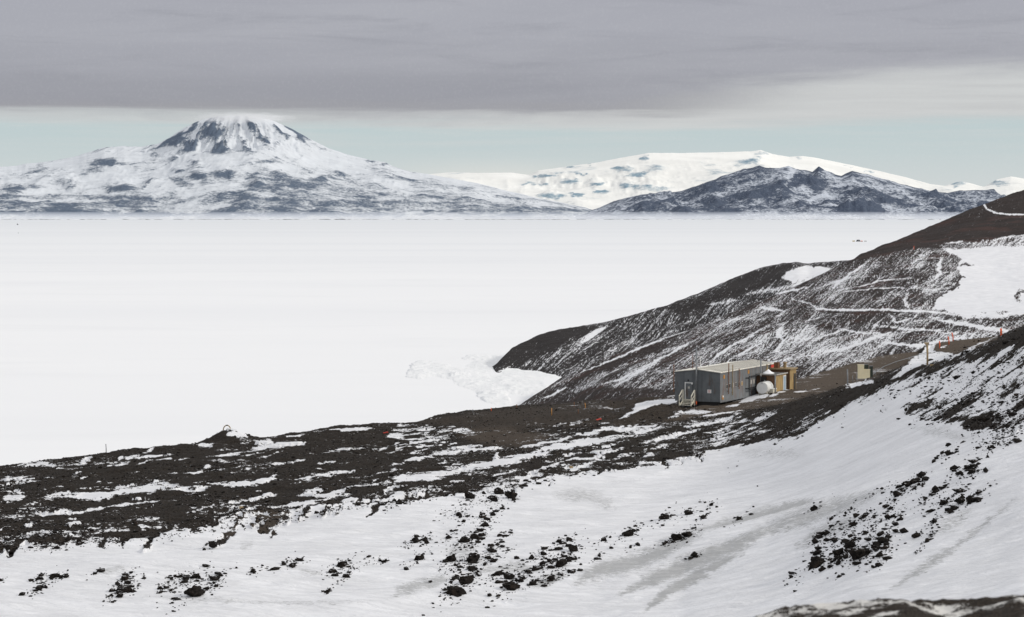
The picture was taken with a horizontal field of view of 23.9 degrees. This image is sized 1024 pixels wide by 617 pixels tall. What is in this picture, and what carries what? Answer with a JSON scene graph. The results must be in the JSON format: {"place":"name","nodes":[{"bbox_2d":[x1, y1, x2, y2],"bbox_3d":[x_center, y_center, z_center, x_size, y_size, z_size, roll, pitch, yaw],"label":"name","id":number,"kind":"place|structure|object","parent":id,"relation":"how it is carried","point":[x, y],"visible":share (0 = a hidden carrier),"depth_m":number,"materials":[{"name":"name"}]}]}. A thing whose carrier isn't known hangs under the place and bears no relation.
{"place":"outdoors","nodes":[
{"label":"outdoors","id":0,"kind":"place"},
{"bbox_2d":[0,115,591,218],"bbox_3d":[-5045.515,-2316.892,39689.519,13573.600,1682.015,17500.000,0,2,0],"label":"snowy volcano","id":1,"kind":"structure","parent":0,"point":[235,167],"depth_m":34487.18},
{"bbox_2d":[4,219,940,219],"bbox_3d":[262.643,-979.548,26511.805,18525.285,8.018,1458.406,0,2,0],"label":"moraine line","id":2,"kind":"object","parent":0,"point":[449,219],"visible":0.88,"depth_m":26228.16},
{"bbox_2d":[0,219,945,465],"bbox_3d":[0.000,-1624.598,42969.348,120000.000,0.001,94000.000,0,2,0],"label":"sea ice","id":3,"kind":"structure","parent":0,"point":[117,334],"depth_m":1874.58,"materials":[{"name":"white ice"}]},
{"bbox_2d":[405,354,556,405],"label":"ice pressure ridges","id":4,"kind":"object","parent":3,"relation":"on","point":[487,388],"visible":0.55,"depth_m":1028.43,"materials":[{"name":"white ice"}]},
{"bbox_2d":[0,326,1023,616],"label":"ground","id":5,"kind":"structure","parent":0,"point":[862,450],"depth_m":178.57,"materials":[{"name":"white snow"}]},
{"bbox_2d":[117,585,128,592],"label":"boulder","id":6,"kind":"object","parent":5,"relation":"on","point":[124,588],"visible":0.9,"depth_m":158.82,"materials":[{"name":"brown stone"}]},
{"bbox_2d":[121,575,128,580],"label":"boulder","id":7,"kind":"object","parent":5,"relation":"on","point":[125,577],"visible":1,"depth_m":163.07,"materials":[{"name":"black stone"}]},
{"bbox_2d":[184,585,204,596],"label":"boulder","id":8,"kind":"object","parent":5,"relation":"on","point":[195,591],"visible":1,"depth_m":156.97,"materials":[{"name":"brown stone"}]},
{"bbox_2d":[190,573,200,578],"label":"boulder","id":9,"kind":"object","parent":5,"relation":"on","point":[194,575],"visible":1,"depth_m":163.37,"materials":[{"name":"black stone"}]},
{"bbox_2d":[208,541,216,547],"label":"boulder","id":10,"kind":"object","parent":5,"relation":"on","point":[212,544],"visible":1,"depth_m":175.82,"materials":[{"name":"black stone"}]},
{"bbox_2d":[209,575,219,580],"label":"boulder","id":11,"kind":"object","parent":5,"relation":"on","point":[215,578],"visible":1,"depth_m":162.21,"materials":[{"name":"brown stone"}]},
{"bbox_2d":[337,561,347,566],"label":"boulder","id":12,"kind":"object","parent":5,"relation":"on","point":[342,563],"visible":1,"depth_m":166.16,"materials":[{"name":"black stone"}]},
{"bbox_2d":[414,555,423,560],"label":"boulder","id":13,"kind":"object","parent":5,"relation":"on","point":[418,557],"visible":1,"depth_m":166.66,"materials":[{"name":"black stone"}]},
{"bbox_2d":[445,554,456,561],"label":"boulder","id":14,"kind":"object","parent":5,"relation":"on","point":[452,557],"visible":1,"depth_m":165.64,"materials":[{"name":"black stone"}]},
{"bbox_2d":[446,585,465,596],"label":"boulder","id":15,"kind":"object","parent":5,"relation":"on","point":[456,590],"visible":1,"depth_m":156.12,"materials":[{"name":"brown stone"}]},
{"bbox_2d":[458,536,469,542],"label":"boulder","id":16,"kind":"object","parent":5,"relation":"on","point":[463,539],"visible":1,"depth_m":171.99,"materials":[{"name":"black stone"}]},
{"bbox_2d":[459,575,473,584],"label":"boulder","id":17,"kind":"object","parent":5,"relation":"on","point":[469,579],"visible":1,"depth_m":158.99,"materials":[{"name":"brown stone"}]},
{"bbox_2d":[464,491,474,498],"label":"boulder","id":18,"kind":"object","parent":5,"relation":"on","point":[469,495],"visible":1,"depth_m":198.01,"materials":[{"name":"black stone"}]},
{"bbox_2d":[466,552,479,561],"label":"boulder","id":19,"kind":"object","parent":5,"relation":"on","point":[474,556],"visible":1,"depth_m":165.16,"materials":[{"name":"black stone"}]},
{"bbox_2d":[468,565,478,570],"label":"boulder","id":20,"kind":"object","parent":5,"relation":"on","point":[471,568],"visible":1,"depth_m":162.66,"materials":[{"name":"black stone"}]},
{"bbox_2d":[470,533,478,538],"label":"boulder","id":21,"kind":"object","parent":5,"relation":"on","point":[474,536],"visible":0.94,"depth_m":175.26,"materials":[{"name":"black stone"}]},
{"bbox_2d":[493,487,504,493],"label":"boulder","id":22,"kind":"object","parent":5,"relation":"on","point":[497,490],"visible":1,"depth_m":199.96,"materials":[{"name":"black stone"}]},
{"bbox_2d":[494,571,503,575],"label":"boulder","id":23,"kind":"object","parent":5,"relation":"on","point":[496,573],"visible":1,"depth_m":161.07,"materials":[{"name":"black stone"}]},
{"bbox_2d":[503,573,514,579],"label":"boulder","id":24,"kind":"object","parent":5,"relation":"on","point":[508,576],"visible":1,"depth_m":159.87,"materials":[{"name":"black stone"}]},
{"bbox_2d":[504,491,517,498],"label":"boulder","id":25,"kind":"object","parent":5,"relation":"on","point":[509,494],"visible":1,"depth_m":197.68,"materials":[{"name":"black stone"}]},
{"bbox_2d":[502,580,520,590],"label":"boulder","id":26,"kind":"object","parent":5,"relation":"on","point":[512,585],"visible":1,"depth_m":157.25,"materials":[{"name":"brown stone"}]},
{"bbox_2d":[0,327,1023,615],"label":"lava rubble","id":27,"kind":"object","parent":5,"relation":"on","point":[920,477],"visible":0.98,"depth_m":182.75,"materials":[{"name":"black stone"}]},
{"bbox_2d":[546,575,554,580],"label":"boulder","id":28,"kind":"object","parent":5,"relation":"on","point":[550,577],"visible":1,"depth_m":158.64,"materials":[{"name":"black stone"}]},
{"bbox_2d":[555,559,567,566],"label":"boulder","id":29,"kind":"object","parent":5,"relation":"on","point":[561,563],"visible":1,"depth_m":161.93,"materials":[{"name":"black stone"}]},
{"bbox_2d":[568,544,577,551],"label":"boulder","id":30,"kind":"object","parent":5,"relation":"on","point":[571,547],"visible":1,"depth_m":166.15,"materials":[{"name":"black stone"}]},
{"bbox_2d":[623,529,633,535],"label":"boulder","id":31,"kind":"object","parent":5,"relation":"on","point":[629,532],"visible":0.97,"depth_m":171.26,"materials":[{"name":"black stone"}]},
{"bbox_2d":[659,513,668,519],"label":"boulder","id":32,"kind":"object","parent":5,"relation":"on","point":[664,516],"visible":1,"depth_m":177.79,"materials":[{"name":"black stone"}]},
{"bbox_2d":[671,533,681,540],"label":"boulder","id":33,"kind":"object","parent":5,"relation":"on","point":[676,537],"visible":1,"depth_m":166.07,"materials":[{"name":"black stone"}]},
{"bbox_2d":[682,531,691,536],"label":"boulder","id":34,"kind":"object","parent":5,"relation":"on","point":[687,534],"visible":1,"depth_m":166.43,"materials":[{"name":"black stone"}]},
{"bbox_2d":[679,389,695,405],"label":"wooden steps","id":35,"kind":"structure","parent":5,"relation":"on","point":[692,400],"depth_m":271.33,"materials":[{"name":"beige wood"}]},
{"bbox_2d":[684,510,692,514],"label":"boulder","id":36,"kind":"object","parent":5,"relation":"on","point":[688,512],"visible":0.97,"depth_m":179.10,"materials":[{"name":"black stone"}]},
{"bbox_2d":[694,348,698,405],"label":"utility pole","id":37,"kind":"object","parent":5,"relation":"on","point":[696,355],"visible":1,"depth_m":271.36,"materials":[{"name":"metal"}]},
{"bbox_2d":[673,359,773,405],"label":"research hut","id":38,"kind":"object","parent":5,"relation":"on","point":[722,383],"visible":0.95,"depth_m":272.58,"materials":[{"name":"grey paint"}]},
{"bbox_2d":[686,383,691,398],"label":"door","id":39,"kind":"structure","parent":38,"relation":"in","point":[688,385],"depth_m":272.10,"materials":[{"name":"grey paint"}]},
{"bbox_2d":[760,359,761,381],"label":"utility pole","id":40,"kind":"object","parent":5,"relation":"on","point":[760,369],"visible":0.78,"depth_m":281.06,"materials":[{"name":"metal"}]},
{"bbox_2d":[757,380,772,394],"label":"fuel tank","id":41,"kind":"object","parent":5,"relation":"on","point":[764,387],"visible":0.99,"depth_m":279.00,"materials":[{"name":"white metal"}]},
{"bbox_2d":[756,364,787,393],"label":"plywood porch","id":42,"kind":"object","parent":5,"relation":"on","point":[768,375],"visible":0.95,"depth_m":281.55,"materials":[{"name":"brown wood"}]},
{"bbox_2d":[768,362,797,389],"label":"plywood shed","id":43,"kind":"structure","parent":5,"relation":"on","point":[791,379],"depth_m":285.19,"materials":[{"name":"wood"}]},
{"bbox_2d":[794,373,795,388],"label":"door","id":44,"kind":"structure","parent":43,"relation":"in","point":[795,373],"depth_m":286.27,"materials":[{"name":"brown wood"}]},
{"bbox_2d":[810,505,817,510],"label":"boulder","id":45,"kind":"object","parent":5,"relation":"on","point":[813,507],"visible":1,"depth_m":160.88,"materials":[{"name":"black stone"}]},
{"bbox_2d":[808,556,825,568],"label":"boulder","id":46,"kind":"object","parent":5,"relation":"on","point":[816,561],"visible":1,"depth_m":144.79,"materials":[{"name":"black stone"}]},
{"bbox_2d":[813,550,821,555],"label":"boulder","id":47,"kind":"object","parent":5,"relation":"on","point":[816,552],"visible":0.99,"depth_m":148.06,"materials":[{"name":"black stone"}]},
{"bbox_2d":[833,548,843,555],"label":"boulder","id":48,"kind":"object","parent":5,"relation":"on","point":[840,551],"visible":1,"depth_m":144.90,"materials":[{"name":"black stone"}]},
{"bbox_2d":[845,540,855,548],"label":"boulder","id":49,"kind":"object","parent":5,"relation":"on","point":[850,544],"visible":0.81,"depth_m":145.21,"materials":[{"name":"black stone"}]},
{"bbox_2d":[848,547,865,559],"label":"boulder","id":50,"kind":"object","parent":5,"relation":"on","point":[856,553],"visible":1,"depth_m":142.08,"materials":[{"name":"black stone"}]},
{"bbox_2d":[863,548,870,554],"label":"boulder","id":51,"kind":"object","parent":5,"relation":"on","point":[867,550],"visible":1,"depth_m":142.24,"materials":[{"name":"black stone"}]},
{"bbox_2d":[875,552,883,556],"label":"boulder","id":52,"kind":"object","parent":5,"relation":"on","point":[879,554],"visible":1,"depth_m":140.71,"materials":[{"name":"black stone"}]},
{"bbox_2d":[877,536,889,542],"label":"boulder","id":53,"kind":"object","parent":5,"relation":"on","point":[882,539],"visible":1,"depth_m":143.13,"materials":[{"name":"black stone"}]},
{"bbox_2d":[893,491,901,496],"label":"boulder","id":54,"kind":"object","parent":5,"relation":"on","point":[896,493],"visible":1,"depth_m":152.47,"materials":[{"name":"black stone"}]},
{"bbox_2d":[873,352,928,374],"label":"pipe handrail","id":55,"kind":"object","parent":5,"relation":"on","point":[897,361],"visible":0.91,"depth_m":337.29,"materials":[{"name":"metal"}]},
{"bbox_2d":[903,480,910,486],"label":"boulder","id":56,"kind":"object","parent":5,"relation":"on","point":[907,483],"visible":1,"depth_m":153.68,"materials":[{"name":"black stone"}]},
{"bbox_2d":[924,342,928,365],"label":"wooden post","id":57,"kind":"object","parent":5,"relation":"on","point":[926,343],"visible":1,"depth_m":208.53,"materials":[{"name":"beige wood"}]},
{"bbox_2d":[939,499,948,505],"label":"boulder","id":58,"kind":"object","parent":5,"relation":"on","point":[943,502],"visible":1,"depth_m":146.15,"materials":[{"name":"black stone"}]},
{"bbox_2d":[953,497,964,503],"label":"boulder","id":59,"kind":"object","parent":5,"relation":"on","point":[959,500],"visible":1,"depth_m":144.97,"materials":[{"name":"black stone"}]},
{"bbox_2d":[966,495,974,502],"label":"boulder","id":60,"kind":"object","parent":5,"relation":"on","point":[969,499],"visible":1,"depth_m":144.31,"materials":[{"name":"black stone"}]},
{"bbox_2d":[0,0,1023,186],"label":"sky","id":61,"kind":"structure","parent":0,"point":[927,91],"materials":[{"name":"grey"}]},
{"bbox_2d":[492,260,848,376],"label":"cape","id":62,"kind":"object","parent":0,"point":[561,352],"visible":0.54,"depth_m":1147.55,"materials":[{"name":"grey stone"}]},
{"bbox_2d":[430,150,1023,209],"bbox_3d":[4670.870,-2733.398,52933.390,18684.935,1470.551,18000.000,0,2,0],"label":"white mountain range","id":63,"kind":"structure","parent":0,"point":[592,186],"depth_m":50755.28,"materials":[{"name":"white snow"}]},
{"bbox_2d":[520,190,1023,404],"bbox_3d":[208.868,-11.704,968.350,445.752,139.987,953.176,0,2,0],"label":"hillside","id":64,"kind":"structure","parent":0,"point":[965,270],"depth_m":844.71,"materials":[{"name":"grey stone"}]},
{"bbox_2d":[576,165,1005,218],"bbox_3d":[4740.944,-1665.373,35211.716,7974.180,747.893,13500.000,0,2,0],"label":"dark mountain","id":65,"kind":"structure","parent":0,"point":[761,192],"depth_m":30478.57,"materials":[{"name":"grey stone"}]},
{"bbox_2d":[755,595,1023,616],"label":"ridge","id":66,"kind":"structure","parent":0,"point":[1008,606],"depth_m":15.77,"materials":[{"name":"white snow"}]},
{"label":"concrete slab","id":67,"kind":"object","parent":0,"visible":0},
{"bbox_2d":[857,364,869,378],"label":"cream cabinet","id":68,"kind":"object","parent":67,"relation":"on","point":[863,373],"visible":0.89,"depth_m":308.64,"materials":[{"name":"metal"}]},
{"bbox_2d":[869,366,872,376],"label":"green cabinet","id":69,"kind":"object","parent":67,"relation":"on","point":[871,370],"visible":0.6,"depth_m":309.07,"materials":[{"name":"metal"}]}
]}

